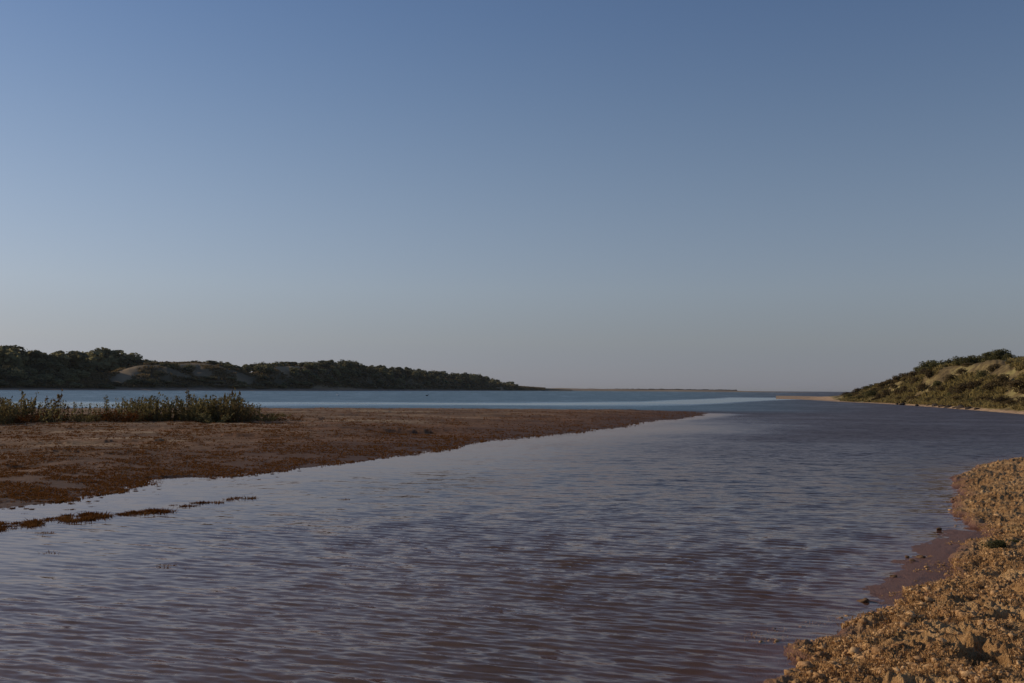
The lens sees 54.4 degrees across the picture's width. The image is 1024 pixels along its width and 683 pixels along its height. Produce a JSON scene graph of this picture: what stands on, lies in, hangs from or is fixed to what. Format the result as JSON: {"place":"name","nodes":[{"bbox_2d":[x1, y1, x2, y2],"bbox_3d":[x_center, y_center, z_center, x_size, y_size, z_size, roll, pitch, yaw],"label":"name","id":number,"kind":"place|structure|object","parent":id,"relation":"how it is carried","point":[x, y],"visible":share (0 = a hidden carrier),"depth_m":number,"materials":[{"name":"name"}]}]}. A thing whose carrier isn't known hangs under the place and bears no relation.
{"place":"outdoors","nodes":[
{"label":"outdoors","id":0,"kind":"place"},
{"bbox_2d":[0,363,571,390],"bbox_3d":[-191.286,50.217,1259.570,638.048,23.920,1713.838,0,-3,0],"label":"dunes","id":1,"kind":"structure","parent":0,"point":[124,375],"depth_m":731.07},
{"bbox_2d":[0,379,9,385],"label":"tree","id":2,"kind":"object","parent":1,"relation":"on","point":[2,382],"visible":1,"depth_m":550.47,"materials":[{"name":"green plant"}]},
{"bbox_2d":[0,365,14,373],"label":"tree","id":3,"kind":"object","parent":1,"relation":"on","point":[4,367],"visible":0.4,"depth_m":585.14,"materials":[{"name":"green plant"}]},
{"bbox_2d":[0,345,20,366],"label":"tree","id":4,"kind":"object","parent":1,"relation":"on","point":[5,358],"visible":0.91,"depth_m":608.80,"materials":[{"name":"green plant"}]},
{"bbox_2d":[0,345,28,365],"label":"tree","id":5,"kind":"object","parent":1,"relation":"on","point":[17,348],"visible":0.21,"depth_m":622.89,"materials":[{"name":"green plant"}]},
{"bbox_2d":[5,368,28,378],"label":"tree","id":6,"kind":"object","parent":1,"relation":"on","point":[19,372],"visible":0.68,"depth_m":585.37,"materials":[{"name":"green plant"}]},
{"bbox_2d":[9,351,30,368],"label":"tree","id":7,"kind":"object","parent":1,"relation":"on","point":[22,366],"visible":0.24,"depth_m":624.02,"materials":[{"name":"green plant"}]},
{"bbox_2d":[23,349,52,368],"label":"tree","id":8,"kind":"object","parent":1,"relation":"on","point":[36,353],"visible":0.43,"depth_m":631.04,"materials":[{"name":"green plant"}]},
{"bbox_2d":[32,379,47,385],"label":"tree","id":9,"kind":"object","parent":1,"relation":"on","point":[40,382],"visible":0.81,"depth_m":578.02,"materials":[{"name":"green plant"}]},
{"bbox_2d":[30,351,64,369],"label":"tree","id":10,"kind":"object","parent":1,"relation":"on","point":[49,357],"visible":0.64,"depth_m":634.82,"materials":[{"name":"green plant"}]},
{"bbox_2d":[53,353,70,367],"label":"tree","id":11,"kind":"object","parent":1,"relation":"on","point":[64,359],"visible":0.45,"depth_m":646.17,"materials":[{"name":"green plant"}]},
{"bbox_2d":[53,350,96,372],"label":"tree","id":12,"kind":"object","parent":1,"relation":"on","point":[80,359],"visible":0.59,"depth_m":659.19,"materials":[{"name":"green plant"}]},
{"bbox_2d":[70,382,83,387],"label":"tree","id":13,"kind":"object","parent":1,"relation":"on","point":[75,384],"visible":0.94,"depth_m":597.13,"materials":[{"name":"green plant"}]},
{"bbox_2d":[72,369,90,378],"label":"tree","id":14,"kind":"object","parent":1,"relation":"on","point":[83,374],"visible":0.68,"depth_m":626.39,"materials":[{"name":"green plant"}]},
{"bbox_2d":[86,350,120,372],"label":"tree","id":15,"kind":"object","parent":1,"relation":"on","point":[101,361],"visible":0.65,"depth_m":702.75,"materials":[{"name":"green plant"}]},
{"bbox_2d":[98,383,115,388],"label":"tree","id":16,"kind":"object","parent":1,"relation":"on","point":[105,385],"visible":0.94,"depth_m":612.54,"materials":[{"name":"green plant"}]},
{"bbox_2d":[93,347,126,368],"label":"tree","id":17,"kind":"object","parent":1,"relation":"on","point":[107,352],"visible":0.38,"depth_m":713.67,"materials":[{"name":"green plant"}]},
{"bbox_2d":[113,350,130,365],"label":"tree","id":18,"kind":"object","parent":1,"relation":"on","point":[128,363],"visible":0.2,"depth_m":726.76,"materials":[{"name":"green plant"}]},
{"bbox_2d":[115,351,142,367],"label":"tree","id":19,"kind":"object","parent":1,"relation":"on","point":[133,357],"visible":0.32,"depth_m":728.86,"materials":[{"name":"green plant"}]},
{"bbox_2d":[124,379,140,383],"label":"tree","id":20,"kind":"object","parent":1,"relation":"on","point":[131,381],"visible":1,"depth_m":639.11,"materials":[{"name":"green plant"}]},
{"bbox_2d":[165,363,179,368],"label":"tree","id":21,"kind":"object","parent":1,"relation":"on","point":[173,365],"visible":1,"depth_m":698.36,"materials":[{"name":"green plant"}]},
{"bbox_2d":[242,364,251,371],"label":"tree","id":22,"kind":"object","parent":1,"relation":"on","point":[247,367],"visible":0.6,"depth_m":796.26,"materials":[{"name":"green plant"}]},
{"bbox_2d":[253,364,263,371],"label":"tree","id":23,"kind":"object","parent":1,"relation":"on","point":[259,368],"visible":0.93,"depth_m":779.77,"materials":[{"name":"green plant"}]},
{"bbox_2d":[262,365,274,373],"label":"tree","id":24,"kind":"object","parent":1,"relation":"on","point":[268,368],"visible":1,"depth_m":777.36,"materials":[{"name":"green plant"}]},
{"bbox_2d":[0,361,545,390],"bbox_3d":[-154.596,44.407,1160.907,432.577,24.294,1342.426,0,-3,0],"label":"dune scrub","id":25,"kind":"object","parent":1,"relation":"on","point":[91,380],"visible":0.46,"depth_m":731.57,"materials":[{"name":"green plant"}]},
{"bbox_2d":[289,367,299,376],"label":"tree","id":26,"kind":"object","parent":1,"relation":"on","point":[293,371],"visible":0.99,"depth_m":813.75,"materials":[{"name":"green plant"}]},
{"bbox_2d":[336,364,347,372],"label":"tree","id":27,"kind":"object","parent":1,"relation":"on","point":[341,368],"visible":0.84,"depth_m":928.17,"materials":[{"name":"green plant"}]},
{"bbox_2d":[342,361,353,368],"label":"tree","id":28,"kind":"object","parent":1,"relation":"on","point":[349,364],"visible":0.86,"depth_m":953.79,"materials":[{"name":"green plant"}]},
{"bbox_2d":[370,368,379,374],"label":"tree","id":29,"kind":"object","parent":1,"relation":"on","point":[374,370],"visible":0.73,"depth_m":1029.63,"materials":[{"name":"green plant"}]},
{"bbox_2d":[393,369,401,377],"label":"tree","id":30,"kind":"object","parent":1,"relation":"on","point":[397,373],"visible":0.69,"depth_m":1095.61,"materials":[{"name":"green plant"}]},
{"bbox_2d":[435,371,444,378],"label":"tree","id":31,"kind":"object","parent":1,"relation":"on","point":[439,373],"visible":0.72,"depth_m":1270.04,"materials":[{"name":"green plant"}]},
{"bbox_2d":[0,408,729,525],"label":"sandbar","id":32,"kind":"structure","parent":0,"point":[472,416],"depth_m":42.59,"materials":[{"name":"brown sand"}]},
{"bbox_2d":[0,400,21,424],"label":"shrub","id":33,"kind":"object","parent":32,"relation":"on","point":[7,416],"visible":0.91,"depth_m":50.78,"materials":[{"name":"green plant"}]},
{"bbox_2d":[0,401,22,421],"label":"shrub","id":34,"kind":"object","parent":32,"relation":"on","point":[5,402],"visible":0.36,"depth_m":51.91,"materials":[{"name":"green plant"}]},
{"bbox_2d":[0,395,31,416],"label":"shrub","id":35,"kind":"object","parent":32,"relation":"on","point":[2,400],"visible":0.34,"depth_m":54.57,"materials":[{"name":"green plant"}]},
{"bbox_2d":[6,414,32,422],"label":"rusty bush","id":36,"kind":"object","parent":32,"relation":"on","point":[25,417],"visible":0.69,"depth_m":52.19,"materials":[{"name":"orange plant"}]},
{"bbox_2d":[5,398,33,415],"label":"shrub","id":37,"kind":"object","parent":32,"relation":"on","point":[22,404],"visible":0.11,"depth_m":56.92,"materials":[{"name":"green plant"}]},
{"bbox_2d":[5,414,43,422],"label":"rusty bush","id":38,"kind":"object","parent":32,"relation":"on","point":[29,421],"visible":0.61,"depth_m":52.55,"materials":[{"name":"orange plant"}]},
{"bbox_2d":[19,390,38,420],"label":"marsh plant","id":39,"kind":"object","parent":32,"relation":"on","point":[24,405],"visible":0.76,"depth_m":54.34,"materials":[{"name":"green plant"}]},
{"bbox_2d":[38,401,54,422],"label":"marsh plant","id":40,"kind":"object","parent":32,"relation":"on","point":[45,415],"visible":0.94,"depth_m":52.13,"materials":[{"name":"green plant"}]},
{"bbox_2d":[44,400,54,421],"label":"marsh plant","id":41,"kind":"object","parent":32,"relation":"on","point":[45,402],"visible":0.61,"depth_m":53.52,"materials":[{"name":"green plant"}]},
{"bbox_2d":[45,389,62,420],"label":"marsh plant","id":42,"kind":"object","parent":32,"relation":"on","point":[59,397],"visible":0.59,"depth_m":54.81,"materials":[{"name":"green plant"}]},
{"bbox_2d":[35,410,72,421],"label":"rusty bush","id":43,"kind":"object","parent":32,"relation":"on","point":[58,412],"visible":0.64,"depth_m":53.74,"materials":[{"name":"orange plant"}]},
{"bbox_2d":[49,397,65,422],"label":"marsh plant","id":44,"kind":"object","parent":32,"relation":"on","point":[61,407],"visible":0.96,"depth_m":52.34,"materials":[{"name":"green plant"}]},
{"bbox_2d":[68,414,98,422],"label":"rusty bush","id":45,"kind":"object","parent":32,"relation":"on","point":[89,418],"visible":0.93,"depth_m":52.54,"materials":[{"name":"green plant"}]},
{"bbox_2d":[79,402,91,419],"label":"marsh plant","id":46,"kind":"object","parent":32,"relation":"on","point":[82,411],"visible":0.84,"depth_m":54.84,"materials":[{"name":"green plant"}]},
{"bbox_2d":[72,410,118,421],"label":"rusty bush","id":47,"kind":"object","parent":32,"relation":"on","point":[101,419],"visible":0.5,"depth_m":55.35,"materials":[{"name":"orange plant"}]},
{"bbox_2d":[92,513,112,517],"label":"weed tuft","id":48,"kind":"object","parent":32,"relation":"on","point":[104,516],"visible":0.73,"depth_m":17.50,"materials":[{"name":"orange plant"}]},
{"bbox_2d":[103,395,114,420],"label":"marsh plant","id":49,"kind":"object","parent":32,"relation":"on","point":[106,405],"visible":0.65,"depth_m":55.84,"materials":[{"name":"green plant"}]},
{"bbox_2d":[101,409,138,421],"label":"rusty bush","id":50,"kind":"object","parent":32,"relation":"on","point":[109,419],"visible":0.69,"depth_m":53.61,"materials":[{"name":"orange plant"}]},
{"bbox_2d":[115,398,127,420],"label":"marsh plant","id":51,"kind":"object","parent":32,"relation":"on","point":[118,406],"visible":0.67,"depth_m":56.11,"materials":[{"name":"green plant"}]},
{"bbox_2d":[115,411,144,422],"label":"rusty bush","id":52,"kind":"object","parent":32,"relation":"on","point":[128,420],"visible":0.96,"depth_m":52.96,"materials":[{"name":"orange plant"}]},
{"bbox_2d":[120,397,154,419],"bbox_3d":[-21.700,3.971,57.771,1.978,1.584,2.066,1,-3,-3],"label":"shrub","id":53,"kind":"object","parent":32,"relation":"on","point":[133,403],"visible":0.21,"depth_m":57.34,"materials":[{"name":"green plant"}]},
{"bbox_2d":[129,397,155,418],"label":"shrub","id":54,"kind":"object","parent":32,"relation":"on","point":[139,403],"visible":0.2,"depth_m":57.49,"materials":[{"name":"green plant"}]},
{"bbox_2d":[123,397,163,412],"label":"shrub","id":55,"kind":"object","parent":32,"relation":"on","point":[137,404],"visible":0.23,"depth_m":57.93,"materials":[{"name":"green plant"}]},
{"bbox_2d":[124,392,173,420],"bbox_3d":[-20.258,3.758,55.618,2.573,1.948,2.232,-1,-3,22],"label":"shrub","id":56,"kind":"object","parent":32,"relation":"on","point":[148,406],"visible":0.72,"depth_m":55.17,"materials":[{"name":"green plant"}]},
{"bbox_2d":[137,410,172,420],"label":"rusty bush","id":57,"kind":"object","parent":32,"relation":"on","point":[151,416],"visible":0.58,"depth_m":55.36,"materials":[{"name":"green plant"}]},
{"bbox_2d":[140,395,177,420],"bbox_3d":[-19.712,3.857,55.849,2.185,1.735,1.937,-2,-4,40],"label":"shrub","id":58,"kind":"object","parent":32,"relation":"on","point":[158,409],"visible":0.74,"depth_m":55.48,"materials":[{"name":"green plant"}]},
{"bbox_2d":[162,402,170,420],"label":"marsh plant","id":59,"kind":"object","parent":32,"relation":"on","point":[168,413],"visible":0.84,"depth_m":55.49,"materials":[{"name":"green plant"}]},
{"bbox_2d":[185,390,198,419],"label":"marsh plant","id":60,"kind":"object","parent":32,"relation":"on","point":[187,397],"visible":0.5,"depth_m":57.30,"materials":[{"name":"green plant"}]},
{"bbox_2d":[184,413,206,421],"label":"rusty bush","id":61,"kind":"object","parent":32,"relation":"on","point":[192,418],"visible":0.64,"depth_m":55.08,"materials":[{"name":"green plant"}]},
{"bbox_2d":[172,395,220,421],"bbox_3d":[-17.731,3.844,55.928,2.633,1.736,2.400,1,-3,-5],"label":"shrub","id":62,"kind":"object","parent":32,"relation":"on","point":[181,408],"visible":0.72,"depth_m":55.37,"materials":[{"name":"green plant"}]},
{"bbox_2d":[184,410,220,422],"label":"rusty bush","id":63,"kind":"object","parent":32,"relation":"on","point":[189,415],"visible":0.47,"depth_m":55.99,"materials":[{"name":"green plant"}]},
{"bbox_2d":[186,396,227,421],"bbox_3d":[-17.482,3.921,57.011,2.287,1.774,2.271,-1,-3,28],"label":"shrub","id":64,"kind":"object","parent":32,"relation":"on","point":[212,413],"visible":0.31,"depth_m":57.08,"materials":[{"name":"green plant"}]},
{"bbox_2d":[191,394,233,421],"bbox_3d":[-17.051,3.899,56.791,2.444,1.835,2.248,-1,-3,23],"label":"shrub","id":65,"kind":"object","parent":32,"relation":"on","point":[212,400],"visible":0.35,"depth_m":56.55,"materials":[{"name":"green plant"}]},
{"bbox_2d":[194,412,234,422],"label":"rusty bush","id":66,"kind":"object","parent":32,"relation":"on","point":[204,418],"visible":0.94,"depth_m":54.19,"materials":[{"name":"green plant"}]},
{"bbox_2d":[209,395,248,422],"bbox_3d":[-15.821,3.892,56.046,2.099,1.941,2.389,3,-4,-43],"label":"shrub","id":67,"kind":"object","parent":32,"relation":"on","point":[226,411],"visible":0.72,"depth_m":55.68,"materials":[{"name":"green plant"}]},
{"bbox_2d":[223,385,240,421],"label":"marsh plant","id":68,"kind":"object","parent":32,"relation":"on","point":[230,395],"visible":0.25,"depth_m":58.03,"materials":[{"name":"green plant"}]},
{"bbox_2d":[224,387,242,420],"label":"marsh plant","id":69,"kind":"object","parent":32,"relation":"on","point":[239,397],"visible":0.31,"depth_m":57.91,"materials":[{"name":"green plant"}]},
{"bbox_2d":[230,400,261,422],"bbox_3d":[-14.630,4.028,55.172,1.911,1.539,1.924,1,-3,-8],"label":"shrub","id":70,"kind":"object","parent":32,"relation":"on","point":[243,416],"visible":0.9,"depth_m":54.94,"materials":[{"name":"green plant"}]},
{"bbox_2d":[246,413,283,420],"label":"rusty bush","id":71,"kind":"object","parent":32,"relation":"on","point":[267,415],"visible":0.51,"depth_m":57.90,"materials":[{"name":"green plant"}]},
{"bbox_2d":[254,416,277,420],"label":"rusty bush","id":72,"kind":"object","parent":32,"relation":"on","point":[268,418],"visible":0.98,"depth_m":55.96,"materials":[{"name":"brown plant"}]},
{"bbox_2d":[0,407,703,507],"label":"glasswort","id":73,"kind":"object","parent":32,"relation":"on","point":[37,493],"visible":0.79,"depth_m":33.07,"materials":[{"name":"orange plant"}]},
{"bbox_2d":[0,390,1023,682],"bbox_3d":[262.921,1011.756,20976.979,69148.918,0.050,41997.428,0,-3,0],"label":"water","id":74,"kind":"structure","parent":0,"point":[566,558],"depth_m":15.01,"materials":[{"name":"liquid"}]},
{"bbox_2d":[0,0,1023,391],"label":"sky","id":75,"kind":"structure","parent":0,"point":[739,195],"materials":[{"name":"blue"}]},
{"bbox_2d":[550,388,813,392],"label":"sand spit","id":76,"kind":"structure","parent":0,"point":[574,389],"depth_m":2103.74,"materials":[{"name":"beige sand"}]},
{"bbox_2d":[643,389,736,390],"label":"breakwater","id":77,"kind":"object","parent":76,"relation":"on","point":[683,389],"visible":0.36,"depth_m":2144.36,"materials":[{"name":"stone"}]},
{"bbox_2d":[588,454,1023,682],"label":"mud bank","id":78,"kind":"structure","parent":0,"point":[645,666],"depth_m":10.42,"materials":[{"name":"brown soil"}]},
{"bbox_2d":[740,458,1023,682],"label":"rocky shore","id":79,"kind":"structure","parent":78,"relation":"on","point":[908,653],"depth_m":8.91,"materials":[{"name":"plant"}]},
{"bbox_2d":[979,539,1008,548],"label":"cushion plant","id":80,"kind":"object","parent":78,"relation":"on","point":[996,543],"visible":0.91,"depth_m":14.04,"materials":[{"name":"green plant"}]},
{"bbox_2d":[856,598,868,602],"bbox_3d":[3.856,2.846,10.945,0.122,0.071,0.148,2,-3,-31],"label":"mud clod","id":81,"kind":"object","parent":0,"point":[865,600],"visible":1,"depth_m":10.89,"materials":[{"name":"brown soil"}]},
{"bbox_2d":[776,360,1023,413],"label":"dune hill","id":82,"kind":"structure","parent":0,"point":[1004,368],"depth_m":161.82,"materials":[{"name":"sand"}]},
{"bbox_2d":[861,390,876,396],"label":"shrub","id":83,"kind":"object","parent":82,"relation":"on","point":[870,393],"visible":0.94,"depth_m":219.52,"materials":[{"name":"green plant"}]},
{"bbox_2d":[881,389,892,397],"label":"shrub","id":84,"kind":"object","parent":82,"relation":"on","point":[886,392],"visible":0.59,"depth_m":206.95,"materials":[{"name":"green plant"}]},
{"bbox_2d":[916,382,928,390],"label":"shrub","id":85,"kind":"object","parent":82,"relation":"on","point":[921,386],"visible":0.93,"depth_m":181.09,"materials":[{"name":"green plant"}]},
{"bbox_2d":[917,361,931,370],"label":"shrub","id":86,"kind":"object","parent":82,"relation":"on","point":[922,365],"visible":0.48,"depth_m":200.96,"materials":[{"name":"green plant"}]},
{"bbox_2d":[924,369,932,377],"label":"shrub","id":87,"kind":"object","parent":82,"relation":"on","point":[928,374],"visible":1,"depth_m":184.30,"materials":[{"name":"green plant"}]},
{"bbox_2d":[838,356,1023,410],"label":"dune scrub","id":88,"kind":"object","parent":82,"relation":"on","point":[977,391],"visible":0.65,"depth_m":156.56,"materials":[{"name":"leaves"},{"name":"bark"}]},
{"bbox_2d":[925,362,942,369],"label":"shrub","id":89,"kind":"object","parent":82,"relation":"on","point":[933,365],"visible":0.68,"depth_m":187.65,"materials":[{"name":"green plant"}]},
{"bbox_2d":[942,373,954,381],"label":"shrub","id":90,"kind":"object","parent":82,"relation":"on","point":[950,376],"visible":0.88,"depth_m":165.96,"materials":[{"name":"green plant"}]},
{"bbox_2d":[952,356,962,365],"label":"shrub","id":91,"kind":"object","parent":82,"relation":"on","point":[956,360],"visible":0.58,"depth_m":179.63,"materials":[{"name":"green plant"}]},
{"bbox_2d":[950,382,967,394],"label":"shrub","id":92,"kind":"object","parent":82,"relation":"on","point":[957,388],"visible":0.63,"depth_m":150.18,"materials":[{"name":"green plant"}]},
{"bbox_2d":[958,356,974,364],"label":"shrub","id":93,"kind":"object","parent":82,"relation":"on","point":[968,359],"visible":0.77,"depth_m":174.97,"materials":[{"name":"green plant"}]},
{"bbox_2d":[967,381,978,390],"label":"shrub","id":94,"kind":"object","parent":82,"relation":"on","point":[971,384],"visible":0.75,"depth_m":146.02,"materials":[{"name":"green plant"}]},
{"bbox_2d":[974,369,988,378],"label":"shrub","id":95,"kind":"object","parent":82,"relation":"on","point":[981,373],"visible":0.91,"depth_m":149.13,"materials":[{"name":"green plant"}]},
{"bbox_2d":[977,352,990,360],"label":"shrub","id":96,"kind":"object","parent":82,"relation":"on","point":[984,356],"visible":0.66,"depth_m":164.16,"materials":[{"name":"green plant"}]},
{"bbox_2d":[981,380,1000,390],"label":"shrub","id":97,"kind":"object","parent":82,"relation":"on","point":[987,386],"visible":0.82,"depth_m":136.53,"materials":[{"name":"green plant"}]},
{"bbox_2d":[986,363,1000,371],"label":"shrub","id":98,"kind":"object","parent":82,"relation":"on","point":[988,368],"visible":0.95,"depth_m":148.16,"materials":[{"name":"green plant"}]},
{"bbox_2d":[987,348,1007,359],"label":"shrub","id":99,"kind":"object","parent":82,"relation":"on","point":[996,356],"visible":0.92,"depth_m":159.70,"materials":[{"name":"green plant"}]},
{"bbox_2d":[989,373,1010,386],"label":"shrub","id":100,"kind":"object","parent":82,"relation":"on","point":[1001,378],"visible":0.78,"depth_m":135.47,"materials":[{"name":"green plant"}]},
{"bbox_2d":[989,396,1012,402],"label":"shrub","id":101,"kind":"object","parent":82,"relation":"on","point":[1000,398],"visible":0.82,"depth_m":125.64,"materials":[{"name":"green plant"}]},
{"bbox_2d":[998,399,1018,404],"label":"shrub","id":102,"kind":"object","parent":82,"relation":"on","point":[1013,401],"visible":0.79,"depth_m":120.92,"materials":[{"name":"green plant"}]},
{"bbox_2d":[1001,353,1018,359],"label":"shrub","id":103,"kind":"object","parent":82,"relation":"on","point":[1006,355],"visible":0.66,"depth_m":156.92,"materials":[{"name":"green plant"}]},
{"bbox_2d":[1008,378,1023,392],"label":"shrub","id":104,"kind":"object","parent":82,"relation":"on","point":[1015,384],"visible":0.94,"depth_m":127.81,"materials":[{"name":"green plant"}]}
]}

